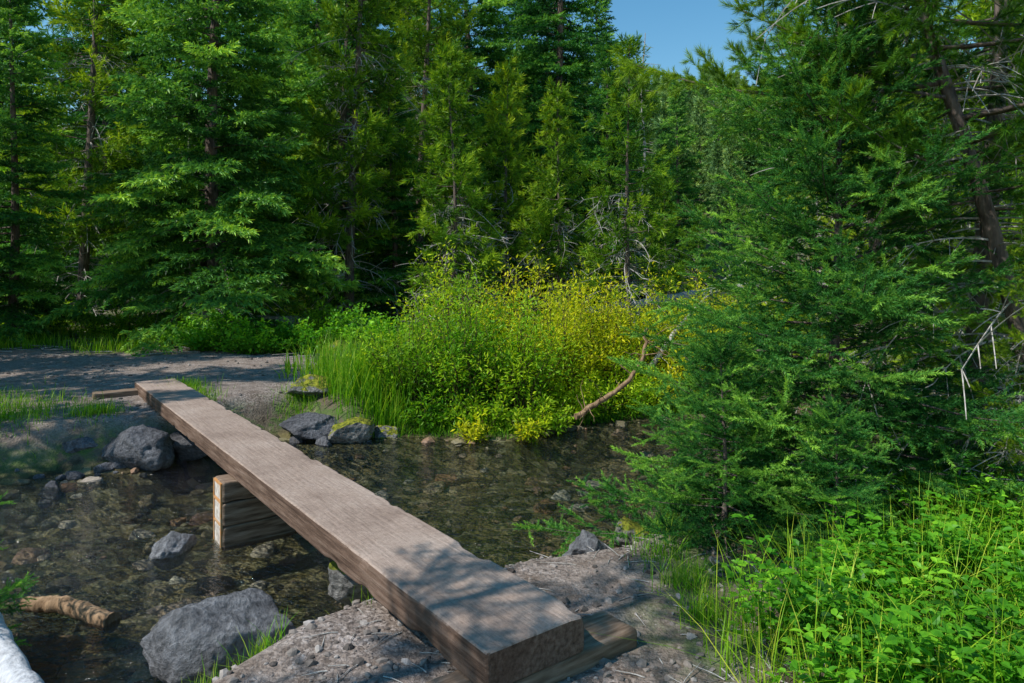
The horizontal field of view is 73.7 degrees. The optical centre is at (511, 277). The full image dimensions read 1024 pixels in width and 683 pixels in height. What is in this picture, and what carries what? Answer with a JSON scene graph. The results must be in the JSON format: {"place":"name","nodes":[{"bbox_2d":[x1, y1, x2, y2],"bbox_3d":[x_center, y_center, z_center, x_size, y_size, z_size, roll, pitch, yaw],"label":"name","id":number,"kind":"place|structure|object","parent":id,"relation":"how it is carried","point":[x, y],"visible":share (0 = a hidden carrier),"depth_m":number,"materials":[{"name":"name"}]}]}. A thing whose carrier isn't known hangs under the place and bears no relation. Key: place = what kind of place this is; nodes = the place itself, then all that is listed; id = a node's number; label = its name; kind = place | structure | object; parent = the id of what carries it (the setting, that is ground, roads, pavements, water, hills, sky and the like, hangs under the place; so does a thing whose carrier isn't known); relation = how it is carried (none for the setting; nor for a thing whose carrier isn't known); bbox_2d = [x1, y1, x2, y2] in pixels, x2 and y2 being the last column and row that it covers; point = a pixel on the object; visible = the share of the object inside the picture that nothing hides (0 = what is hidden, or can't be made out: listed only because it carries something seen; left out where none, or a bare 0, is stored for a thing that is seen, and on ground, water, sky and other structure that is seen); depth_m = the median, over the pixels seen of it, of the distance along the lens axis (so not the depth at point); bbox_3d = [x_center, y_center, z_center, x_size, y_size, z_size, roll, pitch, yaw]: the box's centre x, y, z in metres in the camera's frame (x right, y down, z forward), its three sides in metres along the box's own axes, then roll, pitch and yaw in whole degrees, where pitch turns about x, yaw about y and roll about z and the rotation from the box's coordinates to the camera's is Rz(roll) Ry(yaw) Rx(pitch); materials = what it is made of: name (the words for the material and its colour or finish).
{"place":"outdoors","nodes":[
{"label":"outdoors","id":0,"kind":"place"},
{"bbox_2d":[0,319,336,354],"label":"meadow grass","id":1,"kind":"structure","parent":0,"point":[95,345],"depth_m":14.95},
{"bbox_2d":[0,404,937,682],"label":"creek water","id":2,"kind":"structure","parent":0,"point":[130,522],"depth_m":6.06,"materials":[{"name":"liquid"}]},
{"bbox_2d":[19,595,120,632],"bbox_3d":[-2.898,2.181,4.468,0.737,0.161,0.137,0,0,17],"label":"drift log","id":3,"kind":"object","parent":2,"relation":"in","point":[90,613],"visible":0.95,"depth_m":4.41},
{"bbox_2d":[148,531,196,569],"bbox_3d":[-2.718,2.177,5.472,0.364,0.294,0.249,0,0,-29],"label":"basalt boulder","id":4,"kind":"object","parent":2,"relation":"in","point":[170,545],"visible":0.96,"depth_m":5.41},
{"bbox_2d":[170,431,206,461],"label":"basalt boulder","id":5,"kind":"object","parent":2,"relation":"in","point":[185,448],"visible":0.33,"depth_m":8.11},
{"bbox_2d":[2,0,1020,124],"label":"sky","id":6,"kind":"structure","parent":0,"point":[669,26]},
{"bbox_2d":[0,119,1023,682],"bbox_3d":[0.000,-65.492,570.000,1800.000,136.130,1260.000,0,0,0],"label":"ground","id":7,"kind":"structure","parent":0,"point":[30,451],"depth_m":6.77,"materials":[{"name":"soil"}]},
{"bbox_2d":[0,490,38,645],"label":"fir sapling","id":8,"kind":"object","parent":7,"relation":"on","point":[7,588],"visible":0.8,"depth_m":4.06,"materials":[{"name":"green plant"}]},
{"bbox_2d":[0,612,43,682],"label":"bleached log","id":9,"kind":"object","parent":7,"relation":"on","point":[15,667],"visible":1,"depth_m":3.35,"materials":[{"name":"white wood"}]},
{"bbox_2d":[13,632,70,679],"bbox_3d":[-3.061,2.325,4.181,0.618,0.221,0.376,0,0,-17],"label":"submerged rock","id":10,"kind":"object","parent":7,"relation":"on","point":[51,659],"visible":0.58,"depth_m":4.16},
{"bbox_2d":[0,0,98,317],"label":"fir tree","id":11,"kind":"object","parent":7,"relation":"on","point":[69,298],"visible":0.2,"depth_m":21.22,"materials":[{"name":"green plant"}]},
{"bbox_2d":[0,8,100,289],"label":"fir tree","id":12,"kind":"object","parent":7,"relation":"on","point":[42,87],"visible":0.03,"depth_m":35.78,"materials":[{"name":"green plant"}]},
{"bbox_2d":[0,0,110,344],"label":"fir tree","id":13,"kind":"object","parent":7,"relation":"on","point":[14,287],"visible":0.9,"depth_m":16.31,"materials":[{"name":"green plant"}]},
{"bbox_2d":[62,437,97,452],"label":"basalt boulder","id":14,"kind":"object","parent":7,"relation":"on","point":[77,445],"visible":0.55,"depth_m":7.92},
{"bbox_2d":[0,0,174,309],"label":"fir tree","id":15,"kind":"object","parent":7,"relation":"on","point":[75,142],"visible":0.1,"depth_m":28.73,"materials":[{"name":"green plant"}]},
{"bbox_2d":[0,0,181,322],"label":"pine tree","id":16,"kind":"object","parent":7,"relation":"on","point":[91,91],"visible":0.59,"depth_m":20.34,"materials":[{"name":"green plant"}]},
{"bbox_2d":[33,0,171,293],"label":"fir tree","id":17,"kind":"object","parent":7,"relation":"on","point":[61,31],"visible":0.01,"depth_m":36.27,"materials":[{"name":"green plant"}]},
{"bbox_2d":[68,297,183,338],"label":"understory shrub","id":18,"kind":"object","parent":7,"relation":"on","point":[121,322],"visible":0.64,"depth_m":16.73,"materials":[{"name":"green plant"}]},
{"bbox_2d":[101,424,174,470],"bbox_3d":[-4.361,1.987,8.031,0.951,0.548,0.647,0,0,23],"label":"basalt boulder","id":19,"kind":"object","parent":7,"relation":"on","point":[144,447],"visible":0.94,"depth_m":7.77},
{"bbox_2d":[1,348,310,437],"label":"path gravel","id":20,"kind":"structure","parent":7,"relation":"on","point":[171,375],"depth_m":11.46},
{"bbox_2d":[54,0,262,316],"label":"fir tree","id":21,"kind":"object","parent":7,"relation":"on","point":[164,67],"visible":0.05,"depth_m":23.13,"materials":[{"name":"green plant"}]},
{"bbox_2d":[0,374,329,457],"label":"bank grass","id":22,"kind":"structure","parent":7,"relation":"on","point":[91,410],"depth_m":8.71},
{"bbox_2d":[108,0,275,321],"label":"fir tree","id":23,"kind":"object","parent":7,"relation":"on","point":[173,274],"visible":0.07,"depth_m":20.40,"materials":[{"name":"green plant"}]},
{"bbox_2d":[14,0,379,356],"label":"fir tree","id":24,"kind":"object","parent":7,"relation":"on","point":[273,259],"visible":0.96,"depth_m":16.36,"materials":[{"name":"green plant"}]},
{"bbox_2d":[14,436,381,508],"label":"shore stones","id":25,"kind":"object","parent":7,"relation":"on","point":[322,441],"visible":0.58,"depth_m":7.64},
{"bbox_2d":[170,309,258,351],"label":"leafy shrub","id":26,"kind":"object","parent":7,"relation":"on","point":[198,340],"visible":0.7,"depth_m":14.29,"materials":[{"name":"green plant"}]},
{"bbox_2d":[140,588,295,682],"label":"basalt boulder","id":27,"kind":"object","parent":7,"relation":"on","point":[176,643],"visible":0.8,"depth_m":3.65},
{"bbox_2d":[209,315,299,354],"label":"leafy shrub","id":28,"kind":"object","parent":7,"relation":"on","point":[244,339],"visible":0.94,"depth_m":13.95,"materials":[{"name":"green plant"}]},
{"bbox_2d":[219,0,323,310],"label":"pine tree","id":29,"kind":"object","parent":7,"relation":"on","point":[262,135],"visible":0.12,"depth_m":24.27,"materials":[{"name":"green plant"}]},
{"bbox_2d":[237,286,330,316],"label":"understory shrub","id":30,"kind":"object","parent":7,"relation":"on","point":[282,311],"visible":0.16,"depth_m":19.95,"materials":[{"name":"green plant"}]},
{"bbox_2d":[265,316,341,355],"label":"leafy shrub","id":31,"kind":"object","parent":7,"relation":"on","point":[298,337],"visible":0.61,"depth_m":14.14,"materials":[{"name":"green plant"}]},
{"bbox_2d":[225,0,389,293],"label":"fir tree","id":32,"kind":"object","parent":7,"relation":"on","point":[284,97],"visible":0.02,"depth_m":36.03,"materials":[{"name":"green plant"}]},
{"bbox_2d":[279,412,336,439],"bbox_3d":[-2.718,2.084,9.282,0.885,0.439,0.550,0,0,-11],"label":"basalt boulder","id":33,"kind":"object","parent":7,"relation":"on","point":[310,426],"visible":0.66,"depth_m":9.19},
{"bbox_2d":[285,374,331,395],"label":"basalt boulder","id":34,"kind":"object","parent":7,"relation":"on","point":[310,386],"visible":0.65,"depth_m":9.93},
{"bbox_2d":[248,0,390,298],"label":"fir tree","id":35,"kind":"object","parent":7,"relation":"on","point":[304,25],"visible":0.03,"depth_m":31.04,"materials":[{"name":"green plant"}]},
{"bbox_2d":[268,293,382,334],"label":"understory shrub","id":36,"kind":"object","parent":7,"relation":"on","point":[317,317],"visible":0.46,"depth_m":16.98,"materials":[{"name":"green plant"}]},
{"bbox_2d":[256,0,415,314],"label":"fir tree","id":37,"kind":"object","parent":7,"relation":"on","point":[318,85],"visible":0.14,"depth_m":22.96,"materials":[{"name":"green plant"}]},
{"bbox_2d":[260,328,422,437],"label":"tall grass","id":38,"kind":"structure","parent":7,"relation":"on","point":[352,375],"depth_m":9.81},
{"bbox_2d":[283,0,413,307],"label":"fir tree","id":39,"kind":"object","parent":7,"relation":"on","point":[313,69],"visible":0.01,"depth_m":28.61,"materials":[{"name":"green plant"}]},
{"bbox_2d":[328,561,373,606],"bbox_3d":[-0.977,1.964,4.401,0.423,0.335,0.306,0,0,10],"label":"basalt boulder","id":40,"kind":"object","parent":7,"relation":"on","point":[342,586],"visible":0.5,"depth_m":4.29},
{"bbox_2d":[328,417,374,443],"bbox_3d":[-2.174,2.107,9.233,0.646,0.407,0.437,0,0,-24],"label":"basalt boulder","id":41,"kind":"object","parent":7,"relation":"on","point":[356,430],"visible":0.88,"depth_m":9.07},
{"bbox_2d":[259,0,447,322],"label":"pine tree","id":42,"kind":"object","parent":7,"relation":"on","point":[363,211],"visible":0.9,"depth_m":18.94,"materials":[{"name":"green plant"}]},
{"bbox_2d":[321,301,396,342],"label":"leafy shrub","id":43,"kind":"object","parent":7,"relation":"on","point":[348,317],"visible":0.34,"depth_m":14.46,"materials":[{"name":"green plant"}]},
{"bbox_2d":[92,378,636,682],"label":"plank footbridge","id":44,"kind":"object","parent":7,"relation":"on","point":[472,617],"visible":0.98,"depth_m":3.74,"materials":[{"name":"wood"}]},
{"bbox_2d":[323,42,445,329],"bbox_3d":[-3.708,-2.531,20.495,3.890,9.228,3.769,0,0,-11],"label":"conifer tree","id":45,"kind":"object","parent":7,"relation":"on","point":[395,252],"visible":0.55,"depth_m":20.17,"materials":[{"name":"green plant"}]},
{"bbox_2d":[374,425,399,438],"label":"basalt boulder","id":46,"kind":"object","parent":7,"relation":"on","point":[383,431],"visible":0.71,"depth_m":9.40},
{"bbox_2d":[352,311,432,357],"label":"leafy shrub","id":47,"kind":"object","parent":7,"relation":"on","point":[379,327],"visible":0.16,"depth_m":13.37,"materials":[{"name":"green plant"}]},
{"bbox_2d":[345,282,473,402],"bbox_3d":[-1.479,0.995,10.137,2.011,1.900,1.601,0,0,0],"label":"willow shrub","id":48,"kind":"object","parent":7,"relation":"on","point":[383,348],"visible":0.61,"depth_m":9.90,"materials":[{"name":"green plant"}]},
{"bbox_2d":[0,321,834,682],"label":"fallen sticks","id":49,"kind":"object","parent":7,"relation":"on","point":[510,565],"visible":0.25,"depth_m":3.84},
{"bbox_2d":[363,0,477,282],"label":"fir tree","id":50,"kind":"object","parent":7,"relation":"on","point":[406,39],"visible":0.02,"depth_m":35.10,"materials":[{"name":"green plant"}]},
{"bbox_2d":[360,0,492,310],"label":"pine tree","id":51,"kind":"object","parent":7,"relation":"on","point":[424,32],"visible":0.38,"depth_m":22.02,"materials":[{"name":"green plant"}]},
{"bbox_2d":[395,385,459,432],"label":"willow shrub","id":52,"kind":"object","parent":7,"relation":"on","point":[434,412],"visible":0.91,"depth_m":9.56,"materials":[{"name":"green plant"}]},
{"bbox_2d":[0,406,891,682],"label":"streambed cobbles","id":53,"kind":"object","parent":7,"relation":"on","point":[89,481],"visible":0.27,"depth_m":7.00,"materials":[{"name":"stone"}]},
{"bbox_2d":[382,236,514,358],"bbox_3d":[-1.115,0.487,11.983,2.527,2.470,1.798,0,0,0],"label":"willow shrub","id":54,"kind":"object","parent":7,"relation":"on","point":[443,288],"visible":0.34,"depth_m":11.92,"materials":[{"name":"green plant"}]},
{"bbox_2d":[397,36,519,333],"bbox_3d":[-1.351,-1.886,16.136,2.787,7.673,2.840,0,0,-23],"label":"pine tree","id":55,"kind":"object","parent":7,"relation":"on","point":[451,208],"visible":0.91,"depth_m":15.90,"materials":[{"name":"green plant"}]},
{"bbox_2d":[392,270,525,413],"bbox_3d":[-0.788,0.958,10.004,2.009,2.160,1.722,0,0,0],"label":"willow shrub","id":56,"kind":"object","parent":7,"relation":"on","point":[454,383],"visible":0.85,"depth_m":9.79,"materials":[{"name":"green plant"}]},
{"bbox_2d":[366,0,556,314],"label":"fir tree","id":57,"kind":"object","parent":7,"relation":"on","point":[489,18],"visible":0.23,"depth_m":26.14,"materials":[{"name":"green plant"}]},
{"bbox_2d":[181,505,745,682],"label":"bank grass","id":58,"kind":"structure","parent":7,"relation":"on","point":[698,615],"depth_m":3.82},
{"bbox_2d":[450,411,491,445],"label":"willow sprig","id":59,"kind":"object","parent":7,"relation":"on","point":[473,431],"visible":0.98,"depth_m":9.15,"materials":[{"name":"yellow plant"}]},
{"bbox_2d":[439,382,536,432],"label":"willow shrub","id":60,"kind":"object","parent":7,"relation":"on","point":[496,409],"visible":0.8,"depth_m":9.48,"materials":[{"name":"green plant"}]},
{"bbox_2d":[450,51,553,321],"bbox_3d":[-0.009,-2.507,21.483,3.445,9.202,4.074,0,0,35],"label":"pine tree","id":61,"kind":"object","parent":7,"relation":"on","point":[513,201],"visible":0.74,"depth_m":21.13,"materials":[{"name":"green plant"}]},
{"bbox_2d":[7,23,1002,250],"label":"distant forest","id":62,"kind":"object","parent":7,"relation":"on","point":[718,159],"visible":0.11,"depth_m":56.88,"materials":[{"name":"green plant"}]},
{"bbox_2d":[442,288,583,410],"bbox_3d":[0.040,1.047,10.081,2.169,1.791,1.705,0,0,0],"label":"willow shrub","id":63,"kind":"object","parent":7,"relation":"on","point":[520,377],"visible":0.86,"depth_m":9.93,"materials":[{"name":"green plant"}]},
{"bbox_2d":[473,0,570,206],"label":"fir tree","id":64,"kind":"object","parent":7,"relation":"on","point":[503,23],"depth_m":40.03,"materials":[{"name":"green plant"}]},
{"bbox_2d":[506,412,552,444],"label":"willow sprig","id":65,"kind":"object","parent":7,"relation":"on","point":[525,434],"visible":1,"depth_m":9.10,"materials":[{"name":"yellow plant"}]},
{"bbox_2d":[466,240,603,353],"bbox_3d":[0.436,0.540,12.265,2.669,2.427,1.887,0,0,0],"label":"willow shrub","id":66,"kind":"object","parent":7,"relation":"on","point":[536,287],"visible":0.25,"depth_m":12.16,"materials":[{"name":"green plant"}]},
{"bbox_2d":[498,383,577,436],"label":"willow shrub","id":67,"kind":"object","parent":7,"relation":"on","point":[546,418],"visible":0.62,"depth_m":9.60,"materials":[{"name":"green plant"}]},
{"bbox_2d":[212,508,891,682],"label":"bank gravel","id":68,"kind":"structure","parent":7,"relation":"on","point":[389,666],"depth_m":3.23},
{"bbox_2d":[475,0,634,300],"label":"fir tree","id":69,"kind":"object","parent":7,"relation":"on","point":[527,42],"visible":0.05,"depth_m":36.26,"materials":[{"name":"green plant"}]},
{"bbox_2d":[510,75,608,324],"bbox_3d":[1.095,-1.645,18.007,2.786,7.442,3.294,0,0,33],"label":"pine tree","id":70,"kind":"object","parent":7,"relation":"on","point":[561,260],"visible":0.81,"depth_m":17.86,"materials":[{"name":"green plant"}]},
{"bbox_2d":[499,273,623,397],"bbox_3d":[0.695,0.933,10.847,2.095,2.035,1.789,0,0,14],"label":"willow shrub","id":71,"kind":"object","parent":7,"relation":"on","point":[572,329],"visible":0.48,"depth_m":10.62,"materials":[{"name":"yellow plant"}]},
{"bbox_2d":[474,0,654,313],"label":"fir tree","id":72,"kind":"object","parent":7,"relation":"on","point":[573,42],"visible":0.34,"depth_m":24.58,"materials":[{"name":"green plant"}]},
{"bbox_2d":[397,382,749,439],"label":"bank grass","id":73,"kind":"structure","parent":7,"relation":"on","point":[675,410],"depth_m":9.90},
{"bbox_2d":[525,362,634,425],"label":"willow shrub","id":74,"kind":"object","parent":7,"relation":"on","point":[578,393],"visible":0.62,"depth_m":10.27,"materials":[{"name":"green plant"}]},
{"bbox_2d":[561,530,611,556],"bbox_3d":[0.585,2.047,4.971,0.481,0.432,0.290,0,0,10],"label":"basalt boulder","id":75,"kind":"object","parent":7,"relation":"on","point":[584,539],"visible":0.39,"depth_m":4.89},
{"bbox_2d":[547,29,651,319],"bbox_3d":[3.138,-3.134,23.394,4.308,10.546,4.446,0,0,21],"label":"conifer tree","id":76,"kind":"object","parent":7,"relation":"on","point":[605,42],"visible":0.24,"depth_m":23.15,"materials":[{"name":"green plant"}]},
{"bbox_2d":[535,257,669,384],"bbox_3d":[1.428,0.772,11.376,2.390,2.267,1.744,0,0,0],"label":"willow shrub","id":77,"kind":"object","parent":7,"relation":"on","point":[604,329],"visible":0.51,"depth_m":11.22,"materials":[{"name":"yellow plant"}]},
{"bbox_2d":[542,0,695,294],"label":"fir tree","id":78,"kind":"object","parent":7,"relation":"on","point":[598,23],"visible":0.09,"depth_m":28.55,"materials":[{"name":"green plant"}]},
{"bbox_2d":[571,343,668,417],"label":"willow shrub","id":79,"kind":"object","parent":7,"relation":"on","point":[635,391],"visible":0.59,"depth_m":10.67,"materials":[{"name":"green plant"}]},
{"bbox_2d":[571,325,674,430],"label":"dead branch","id":80,"kind":"object","parent":7,"relation":"on","point":[595,404],"visible":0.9,"depth_m":9.25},
{"bbox_2d":[565,30,686,335],"bbox_3d":[2.767,-1.962,16.319,2.843,7.826,2.897,0,0,42],"label":"pine tree","id":81,"kind":"object","parent":7,"relation":"on","point":[630,46],"visible":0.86,"depth_m":16.11,"materials":[{"name":"green plant"}]},
{"bbox_2d":[614,516,651,546],"bbox_3d":[0.923,1.966,5.157,0.301,0.271,0.340,0,0,38],"label":"basalt boulder","id":82,"kind":"object","parent":7,"relation":"on","point":[624,521],"visible":0.52,"depth_m":5.08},
{"bbox_2d":[273,300,997,400],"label":"meadow grass","id":83,"kind":"structure","parent":7,"relation":"on","point":[288,366],"depth_m":13.56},
{"bbox_2d":[591,261,702,377],"bbox_3d":[2.369,0.753,11.913,2.230,2.305,1.636,0,0,0],"label":"willow shrub","id":84,"kind":"object","parent":7,"relation":"on","point":[654,321],"visible":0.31,"depth_m":11.78,"materials":[{"name":"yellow plant"}]},
{"bbox_2d":[632,155,691,314],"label":"fir tree","id":85,"kind":"object","parent":7,"relation":"on","point":[653,193],"visible":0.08,"depth_m":24.82,"materials":[{"name":"green plant"}]},
{"bbox_2d":[619,348,709,410],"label":"willow shrub","id":86,"kind":"object","parent":7,"relation":"on","point":[673,372],"visible":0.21,"depth_m":11.12,"materials":[{"name":"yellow plant"}]},
{"bbox_2d":[636,181,693,323],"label":"pine tree","id":87,"kind":"object","parent":7,"relation":"on","point":[663,263],"visible":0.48,"depth_m":20.44,"materials":[{"name":"green plant"}]},
{"bbox_2d":[583,284,761,317],"bbox_3d":[5.058,0.629,20.372,6.730,1.058,0.897,0,0,-29],"label":"fallen log","id":88,"kind":"object","parent":7,"relation":"on","point":[678,295],"visible":0.18,"depth_m":19.75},
{"bbox_2d":[635,79,719,270],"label":"fir tree","id":89,"kind":"object","parent":7,"relation":"on","point":[680,110],"visible":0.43,"depth_m":42.58,"materials":[{"name":"green plant"}]},
{"bbox_2d":[678,203,717,303],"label":"pine tree","id":90,"kind":"object","parent":7,"relation":"on","point":[699,243],"visible":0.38,"depth_m":22.97,"materials":[{"name":"green plant"}]},
{"bbox_2d":[653,268,752,379],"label":"willow shrub","id":91,"kind":"object","parent":7,"relation":"on","point":[702,299],"visible":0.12,"depth_m":12.10,"materials":[{"name":"green plant"}]},
{"bbox_2d":[615,324,851,582],"bbox_3d":[1.457,1.155,4.541,1.545,1.698,1.499,0,0,10],"label":"fir sapling","id":92,"kind":"object","parent":7,"relation":"on","point":[698,435],"visible":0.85,"depth_m":4.51,"materials":[{"name":"green plant"}]},
{"bbox_2d":[726,114,788,287],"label":"fir tree","id":93,"kind":"object","parent":7,"relation":"on","point":[765,172],"visible":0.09,"depth_m":37.75,"materials":[{"name":"green plant"}]},
{"bbox_2d":[510,0,1023,573],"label":"young fir tree","id":94,"kind":"object","parent":7,"relation":"on","point":[880,296],"visible":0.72,"depth_m":4.80,"materials":[{"name":"green plant"}]},
{"bbox_2d":[754,161,806,301],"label":"pine tree","id":95,"kind":"object","parent":7,"relation":"on","point":[779,197],"visible":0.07,"depth_m":27.90,"materials":[{"name":"green plant"}]},
{"bbox_2d":[612,0,1023,498],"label":"pine tree","id":96,"kind":"object","parent":7,"relation":"on","point":[947,96],"visible":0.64,"depth_m":4.97,"materials":[{"name":"green plant"}]},
{"bbox_2d":[738,391,917,587],"bbox_3d":[1.977,1.297,4.142,1.070,1.212,1.103,0,0,-15],"label":"fir sapling","id":97,"kind":"object","parent":7,"relation":"on","point":[821,415],"visible":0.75,"depth_m":4.04,"materials":[{"name":"green plant"}]},
{"bbox_2d":[656,407,1023,533],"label":"bank undergrowth","id":98,"kind":"object","parent":7,"relation":"on","point":[897,478],"visible":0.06,"depth_m":4.95,"materials":[{"name":"green plant"}]},
{"bbox_2d":[719,458,1023,682],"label":"leafy herb patch","id":99,"kind":"object","parent":7,"relation":"on","point":[966,631],"visible":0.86,"depth_m":3.03,"materials":[{"name":"green plant"}]},
{"bbox_2d":[752,0,1004,445],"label":"pine tree","id":100,"kind":"object","parent":7,"relation":"on","point":[875,243],"visible":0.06,"depth_m":7.25,"materials":[{"name":"green plant"}]},
{"bbox_2d":[767,387,1023,510],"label":"bank grass","id":101,"kind":"structure","parent":7,"relation":"on","point":[920,456],"depth_m":5.91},
{"bbox_2d":[802,0,1023,476],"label":"pine tree","id":102,"kind":"object","parent":7,"relation":"on","point":[979,299],"visible":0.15,"depth_m":6.08,"materials":[{"name":"green plant"}]},
{"bbox_2d":[887,0,1023,411],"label":"pine tree","id":103,"kind":"object","parent":7,"relation":"on","point":[970,12],"visible":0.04,"depth_m":9.51,"materials":[{"name":"green plant"}]},
{"bbox_2d":[937,4,1023,337],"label":"fir tree","id":104,"kind":"object","parent":7,"relation":"on","point":[969,35],"depth_m":17.25,"materials":[{"name":"green plant"}]},
{"bbox_2d":[953,206,1023,516],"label":"pine tree","id":105,"kind":"object","parent":7,"relation":"on","point":[1013,453],"visible":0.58,"depth_m":4.65,"materials":[{"name":"green plant"}]},
{"bbox_2d":[591,451,1023,682],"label":"bank grass","id":106,"kind":"structure","parent":0,"point":[727,648],"depth_m":3.09,"materials":[{"name":"plant"}]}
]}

